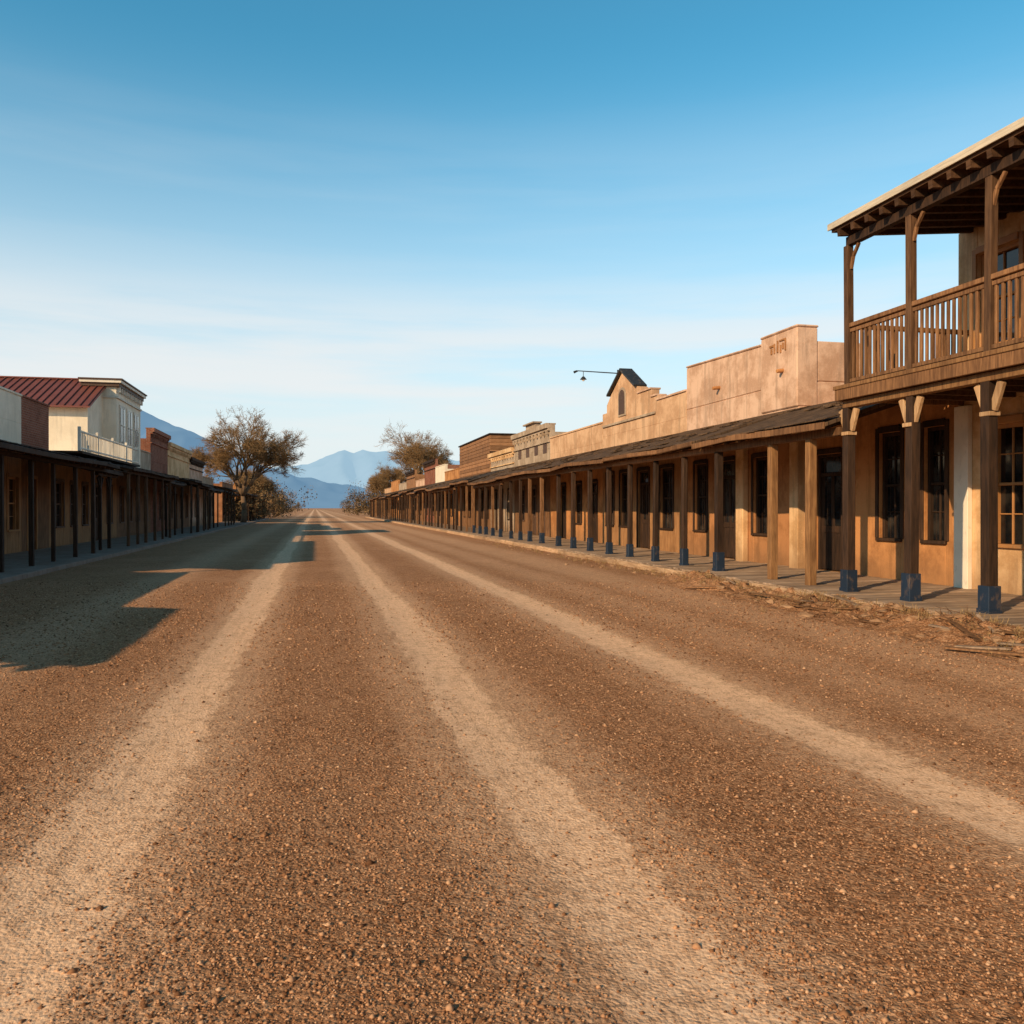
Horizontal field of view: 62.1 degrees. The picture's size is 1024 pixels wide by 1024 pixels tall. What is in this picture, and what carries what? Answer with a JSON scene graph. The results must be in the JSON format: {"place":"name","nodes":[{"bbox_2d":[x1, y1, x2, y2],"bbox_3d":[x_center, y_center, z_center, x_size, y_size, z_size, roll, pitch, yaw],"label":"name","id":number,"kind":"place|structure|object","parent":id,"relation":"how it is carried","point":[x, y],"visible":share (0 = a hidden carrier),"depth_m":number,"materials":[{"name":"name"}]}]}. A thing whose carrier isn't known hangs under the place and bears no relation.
{"place":"outdoors","nodes":[
{"label":"outdoors","id":0,"kind":"place"},
{"bbox_2d":[73,455,176,476],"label":"porch roof","id":1,"kind":"structure","parent":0,"point":[125,466],"depth_m":31.81,"materials":[{"name":"brown wood"}]},
{"bbox_2d":[0,518,268,583],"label":"pavement","id":2,"kind":"structure","parent":0,"point":[16,566],"depth_m":27.69,"materials":[{"name":"concrete"}]},
{"bbox_2d":[52,426,139,540],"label":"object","id":3,"kind":"structure","parent":2,"relation":"on","point":[126,455],"depth_m":35.54,"materials":[{"name":"white wood"}]},
{"bbox_2d":[56,484,96,525],"bbox_3d":[-18.320,-0.286,36.327,0.030,1.630,8.985,0,0,-13],"label":"glass","id":4,"kind":"object","parent":3,"relation":"attached to","point":[57,506],"visible":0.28,"depth_m":32.79,"materials":[{"name":"black glass"}]},
{"bbox_2d":[114,467,178,545],"bbox_3d":[-16.777,-0.440,36.812,2.848,3.433,10.893,0,0,-13],"label":"porch","id":5,"kind":"object","parent":2,"relation":"on","point":[145,474],"visible":0.82,"depth_m":35.56,"materials":[{"name":"brown wood"}]},
{"bbox_2d":[140,410,380,507],"bbox_3d":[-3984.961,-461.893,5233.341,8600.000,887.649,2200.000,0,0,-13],"label":"mountain","id":6,"kind":"structure","parent":0,"point":[331,495],"depth_m":5409.86,"materials":[{"name":"blue stone"}]},
{"bbox_2d":[257,508,383,518],"bbox_3d":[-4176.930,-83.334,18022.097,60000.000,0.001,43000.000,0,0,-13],"label":"ground","id":7,"kind":"structure","parent":0,"point":[339,510],"depth_m":388.01,"materials":[{"name":"brown soil"}]},
{"bbox_2d":[0,386,119,571],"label":"white parapet store","id":8,"kind":"structure","parent":7,"relation":"on","point":[12,448],"depth_m":26.37,"materials":[{"name":"paint"}]},
{"bbox_2d":[6,473,20,531],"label":"window and door frames","id":9,"kind":"structure","parent":8,"relation":"in","point":[12,476],"depth_m":27.84,"materials":[{"name":"brown wood"}]},
{"bbox_2d":[21,395,123,551],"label":"brick store","id":10,"kind":"structure","parent":7,"relation":"on","point":[34,423],"depth_m":29.77,"materials":[{"name":"red brick"}]},
{"bbox_2d":[27,475,37,550],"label":"window and door frames","id":11,"kind":"structure","parent":10,"relation":"in","point":[35,477],"depth_m":29.72,"materials":[{"name":"brown wood"}]},
{"bbox_2d":[49,393,116,547],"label":"walls","id":12,"kind":"structure","parent":7,"relation":"on","point":[65,423],"depth_m":38.72,"materials":[{"name":"white paint"}]},
{"bbox_2d":[0,376,105,407],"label":"red tin roof","id":13,"kind":"structure","parent":12,"relation":"on","point":[60,392],"depth_m":40.27,"materials":[{"name":"red metal"}]},
{"bbox_2d":[78,377,186,536],"bbox_3d":[-23.278,-2.572,43.907,11.478,7.930,6.561,0,0,-13],"label":"two storey false front","id":14,"kind":"object","parent":7,"relation":"on","point":[122,401],"visible":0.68,"depth_m":43.23,"materials":[{"name":"white paint"}]},
{"bbox_2d":[78,377,146,522],"bbox_3d":[-20.724,-2.994,44.404,2.000,7.090,6.380,0,0,-13],"label":"window and door frames","id":15,"kind":"structure","parent":14,"relation":"in","point":[124,388],"depth_m":43.16,"materials":[{"name":"white paint"}]},
{"bbox_2d":[140,450,201,533],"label":"plaster store","id":16,"kind":"structure","parent":7,"relation":"on","point":[145,459],"depth_m":48.63,"materials":[{"name":"grey paint"}]},
{"bbox_2d":[140,428,213,531],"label":"tall brick store","id":17,"kind":"structure","parent":7,"relation":"on","point":[154,442],"depth_m":52.96,"materials":[{"name":"red brick"}]},
{"bbox_2d":[151,428,170,519],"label":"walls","id":18,"kind":"structure","parent":17,"relation":"in","point":[155,433],"depth_m":53.14,"materials":[{"name":"brown wood"}]},
{"bbox_2d":[168,442,223,529],"bbox_3d":[-27.076,-1.670,60.441,11.542,5.970,9.995,0,0,-13],"label":"cream false front","id":19,"kind":"object","parent":7,"relation":"on","point":[178,460],"visible":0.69,"depth_m":60.74,"materials":[{"name":"paint"}]},
{"bbox_2d":[168,442,191,527],"bbox_3d":[-23.916,-1.748,61.172,0.410,5.820,9.992,0,0,-13],"label":"window and door frames","id":20,"kind":"structure","parent":19,"relation":"in","point":[172,447],"depth_m":60.24,"materials":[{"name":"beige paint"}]},
{"bbox_2d":[189,457,237,525],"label":"tan false front","id":21,"kind":"object","parent":7,"relation":"on","point":[196,467],"visible":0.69,"depth_m":69.59,"materials":[{"name":"pink paint"}]},
{"bbox_2d":[189,457,204,524],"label":"window and door frames","id":22,"kind":"structure","parent":21,"relation":"in","point":[193,461],"depth_m":69.10,"materials":[{"name":"brown wood"}]},
{"bbox_2d":[203,476,238,523],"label":"grey cottage","id":23,"kind":"structure","parent":7,"relation":"on","point":[207,480],"depth_m":79.34,"materials":[{"name":"paint"}]},
{"bbox_2d":[213,482,257,522],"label":"red adobe cottage","id":24,"kind":"structure","parent":7,"relation":"on","point":[222,501],"depth_m":89.64,"materials":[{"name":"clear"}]},
{"bbox_2d":[189,404,306,522],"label":"bare tree","id":25,"kind":"object","parent":7,"relation":"on","point":[278,453],"visible":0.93,"depth_m":83.55,"materials":[{"name":"brown plant"}]},
{"bbox_2d":[233,484,266,519],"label":"adobe cottage","id":26,"kind":"structure","parent":7,"relation":"on","point":[234,487],"depth_m":110.84,"materials":[{"name":"brown"}]},
{"bbox_2d":[224,467,277,499],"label":"bare tree","id":27,"kind":"object","parent":7,"relation":"on","point":[262,479],"visible":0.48,"depth_m":132.27,"materials":[{"name":"brown plant"}]},
{"bbox_2d":[211,476,384,520],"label":"distant trees","id":28,"kind":"object","parent":7,"relation":"on","point":[274,506],"visible":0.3,"depth_m":143.70,"materials":[{"name":"brown plant"}]},
{"bbox_2d":[365,461,406,495],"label":"bare tree","id":29,"kind":"object","parent":7,"relation":"on","point":[386,476],"visible":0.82,"depth_m":146.71,"materials":[{"name":"brown plant"}]},
{"bbox_2d":[384,488,390,516],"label":"walls","id":30,"kind":"structure","parent":7,"relation":"on","point":[387,490],"depth_m":131.73,"materials":[{"name":"beige paint"}]},
{"bbox_2d":[379,482,406,518],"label":"grey shop","id":31,"kind":"structure","parent":7,"relation":"on","point":[402,486],"depth_m":110.01,"materials":[{"name":"paint"}]},
{"bbox_2d":[391,480,399,517],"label":"walls","id":32,"kind":"structure","parent":7,"relation":"on","point":[395,485],"depth_m":120.28,"materials":[{"name":"brown wood"}]},
{"bbox_2d":[385,470,424,519],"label":"plank shop","id":33,"kind":"structure","parent":7,"relation":"on","point":[413,476],"depth_m":99.23},
{"bbox_2d":[405,470,414,498],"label":"window and door frames","id":34,"kind":"structure","parent":33,"relation":"in","point":[412,472],"depth_m":99.93,"materials":[{"name":"brown wood"}]},
{"bbox_2d":[392,478,424,520],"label":"stucco shop","id":35,"kind":"structure","parent":7,"relation":"on","point":[420,482],"depth_m":91.78,"materials":[{"name":"beige paint"}]},
{"bbox_2d":[376,419,453,475],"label":"bare tree","id":36,"kind":"object","parent":7,"relation":"on","point":[416,454],"visible":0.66,"depth_m":111.31,"materials":[{"name":"brown plant"}]},
{"bbox_2d":[398,459,459,522],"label":"brick shop","id":37,"kind":"structure","parent":7,"relation":"on","point":[430,466],"depth_m":83.17,"materials":[{"name":"brown brick"}]},
{"bbox_2d":[423,459,434,514],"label":"window and door frames","id":38,"kind":"structure","parent":37,"relation":"in","point":[431,462],"depth_m":83.78,"materials":[{"name":"brown wood"}]},
{"bbox_2d":[407,464,452,523],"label":"white shop","id":39,"kind":"structure","parent":7,"relation":"on","point":[440,470],"depth_m":77.17,"materials":[{"name":"paint"}]},
{"bbox_2d":[439,495,443,523],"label":"window and door frames","id":40,"kind":"structure","parent":39,"relation":"in","point":[439,495],"depth_m":75.17,"materials":[{"name":"brown wood"}]},
{"bbox_2d":[414,468,459,525],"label":"adobe shop","id":41,"kind":"structure","parent":7,"relation":"on","point":[452,475],"depth_m":70.24,"materials":[{"name":"brown wood"}]},
{"bbox_2d":[446,494,455,523],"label":"window and door frames","id":42,"kind":"structure","parent":41,"relation":"in","point":[446,494],"depth_m":71.31,"materials":[{"name":"brown wood"}]},
{"bbox_2d":[425,433,516,529],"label":"plank sided hall","id":43,"kind":"structure","parent":7,"relation":"on","point":[474,460],"depth_m":59.23,"materials":[{"name":"brown wood"}]},
{"bbox_2d":[464,451,496,524],"bbox_3d":[1.830,-1.427,60.971,9.100,5.080,10.179,0,0,-13],"label":"window and door frames","id":44,"kind":"structure","parent":43,"relation":"in","point":[489,451],"depth_m":58.53,"materials":[{"name":"brown wood"}]},
{"bbox_2d":[449,447,513,531],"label":"cream store","id":45,"kind":"structure","parent":7,"relation":"on","point":[502,460],"depth_m":51.10,"materials":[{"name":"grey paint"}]},
{"bbox_2d":[487,447,513,529],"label":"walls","id":46,"kind":"structure","parent":45,"relation":"in","point":[507,453],"depth_m":52.18,"materials":[{"name":"beige wood"}]},
{"bbox_2d":[467,421,565,536],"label":"ornate false front store","id":47,"kind":"structure","parent":7,"relation":"on","point":[531,443],"depth_m":44.40,"materials":[{"name":"grey paint"}]},
{"bbox_2d":[511,421,549,534],"bbox_3d":[1.055,-1.752,44.890,0.570,5.880,7.592,0,0,-13],"label":"window and door frames","id":48,"kind":"structure","parent":47,"relation":"in","point":[543,429],"depth_m":44.31,"materials":[{"name":"grey paint"}]},
{"bbox_2d":[495,422,602,542],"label":"stucco store","id":49,"kind":"structure","parent":7,"relation":"on","point":[575,443],"depth_m":36.47,"materials":[{"name":"beige paint"}]},
{"bbox_2d":[561,479,597,542],"bbox_3d":[2.907,-0.059,36.910,0.250,2.570,5.493,0,0,-13],"label":"window and door frames","id":50,"kind":"structure","parent":49,"relation":"in","point":[595,520],"depth_m":36.24,"materials":[{"name":"brown wood"}]},
{"bbox_2d":[536,368,686,553],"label":"mission gable store","id":51,"kind":"structure","parent":7,"relation":"on","point":[639,413],"depth_m":29.47,"materials":[{"name":"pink paint"}]},
{"bbox_2d":[573,370,617,380],"bbox_3d":[3.180,-4.926,32.125,1.787,0.950,0.260,0,0,-13],"label":"street lamp","id":52,"kind":"object","parent":51,"relation":"on","point":[583,378],"visible":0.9,"depth_m":32.02,"materials":[{"name":"metal"}]},
{"bbox_2d":[602,368,686,548],"bbox_3d":[4.597,-2.026,29.852,0.500,6.571,7.696,0,0,-13],"label":"window and door frames","id":53,"kind":"structure","parent":51,"relation":"in","point":[631,376],"depth_m":29.93,"materials":[{"name":"brown wood"}]},
{"bbox_2d":[366,517,1023,630],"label":"boardwalk","id":54,"kind":"structure","parent":7,"relation":"on","point":[883,590],"depth_m":17.34,"materials":[{"name":"grey wood"}]},
{"bbox_2d":[368,499,375,516],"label":"porch","id":55,"kind":"object","parent":54,"relation":"on","point":[371,507],"visible":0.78,"depth_m":133.33,"materials":[{"name":"brown wood"}]},
{"bbox_2d":[373,495,384,517],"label":"porch","id":56,"kind":"object","parent":54,"relation":"on","point":[378,507],"visible":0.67,"depth_m":120.25,"materials":[{"name":"brown wood"}]},
{"bbox_2d":[602,324,859,565],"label":"stepped parapet store","id":57,"kind":"structure","parent":7,"relation":"on","point":[785,370],"depth_m":22.24,"materials":[{"name":"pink paint"}]},
{"bbox_2d":[692,451,767,559],"bbox_3d":[6.045,-0.120,23.368,0.250,2.820,4.600,0,0,-13],"label":"window and door frames","id":58,"kind":"structure","parent":57,"relation":"in","point":[729,528],"depth_m":23.55,"materials":[{"name":"brown wood"}]},
{"bbox_2d":[691,401,957,585],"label":"tan adobe store","id":59,"kind":"structure","parent":7,"relation":"on","point":[812,436],"depth_m":16.95,"materials":[{"name":"beige paint"}]},
{"bbox_2d":[817,418,948,570],"bbox_3d":[7.434,-0.192,17.376,0.250,3.020,4.300,0,0,-13],"label":"window and door frames","id":60,"kind":"structure","parent":59,"relation":"in","point":[829,537],"depth_m":16.88,"materials":[{"name":"brown wood"}]},
{"bbox_2d":[827,117,1023,613],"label":"balcony hotel","id":61,"kind":"structure","parent":7,"relation":"on","point":[972,196],"depth_m":12.92,"materials":[{"name":"beige paint"}]},
{"bbox_2d":[972,231,1023,548],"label":"window and door frames","id":62,"kind":"structure","parent":61,"relation":"in","point":[1017,235],"depth_m":14.02,"materials":[{"name":"brown wood"}]},
{"bbox_2d":[271,450,459,489],"bbox_3d":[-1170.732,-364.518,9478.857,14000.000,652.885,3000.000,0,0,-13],"label":"mountain","id":63,"kind":"structure","parent":0,"point":[342,467],"depth_m":8898.60,"materials":[{"name":"blue stone"}]},
{"bbox_2d":[0,510,1023,1023],"bbox_3d":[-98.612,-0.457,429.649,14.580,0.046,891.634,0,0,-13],"label":"dirt road","id":64,"kind":"structure","parent":0,"point":[326,548],"depth_m":4.72,"materials":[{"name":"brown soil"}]},
{"bbox_2d":[478,540,1023,661],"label":"rubble stones","id":65,"kind":"object","parent":64,"relation":"on","point":[805,614],"visible":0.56,"depth_m":12.18,"materials":[{"name":"brown stone"}]},
{"bbox_2d":[493,543,1023,660],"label":"dry weeds","id":66,"kind":"object","parent":64,"relation":"on","point":[908,611],"visible":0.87,"depth_m":11.84,"materials":[{"name":"plant"}]},
{"bbox_2d":[641,569,1023,657],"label":"earth bank","id":67,"kind":"structure","parent":64,"relation":"on","point":[901,624],"depth_m":11.51,"materials":[{"name":"brown soil"}]},
{"bbox_2d":[679,579,1023,655],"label":"broken boards","id":68,"kind":"object","parent":64,"relation":"on","point":[958,625],"visible":0.85,"depth_m":10.29,"materials":[{"name":"brown wood"}]},
{"bbox_2d":[0,0,1023,467],"label":"sky","id":69,"kind":"structure","parent":0,"point":[339,220],"materials":[{"name":"blue"}]}
]}

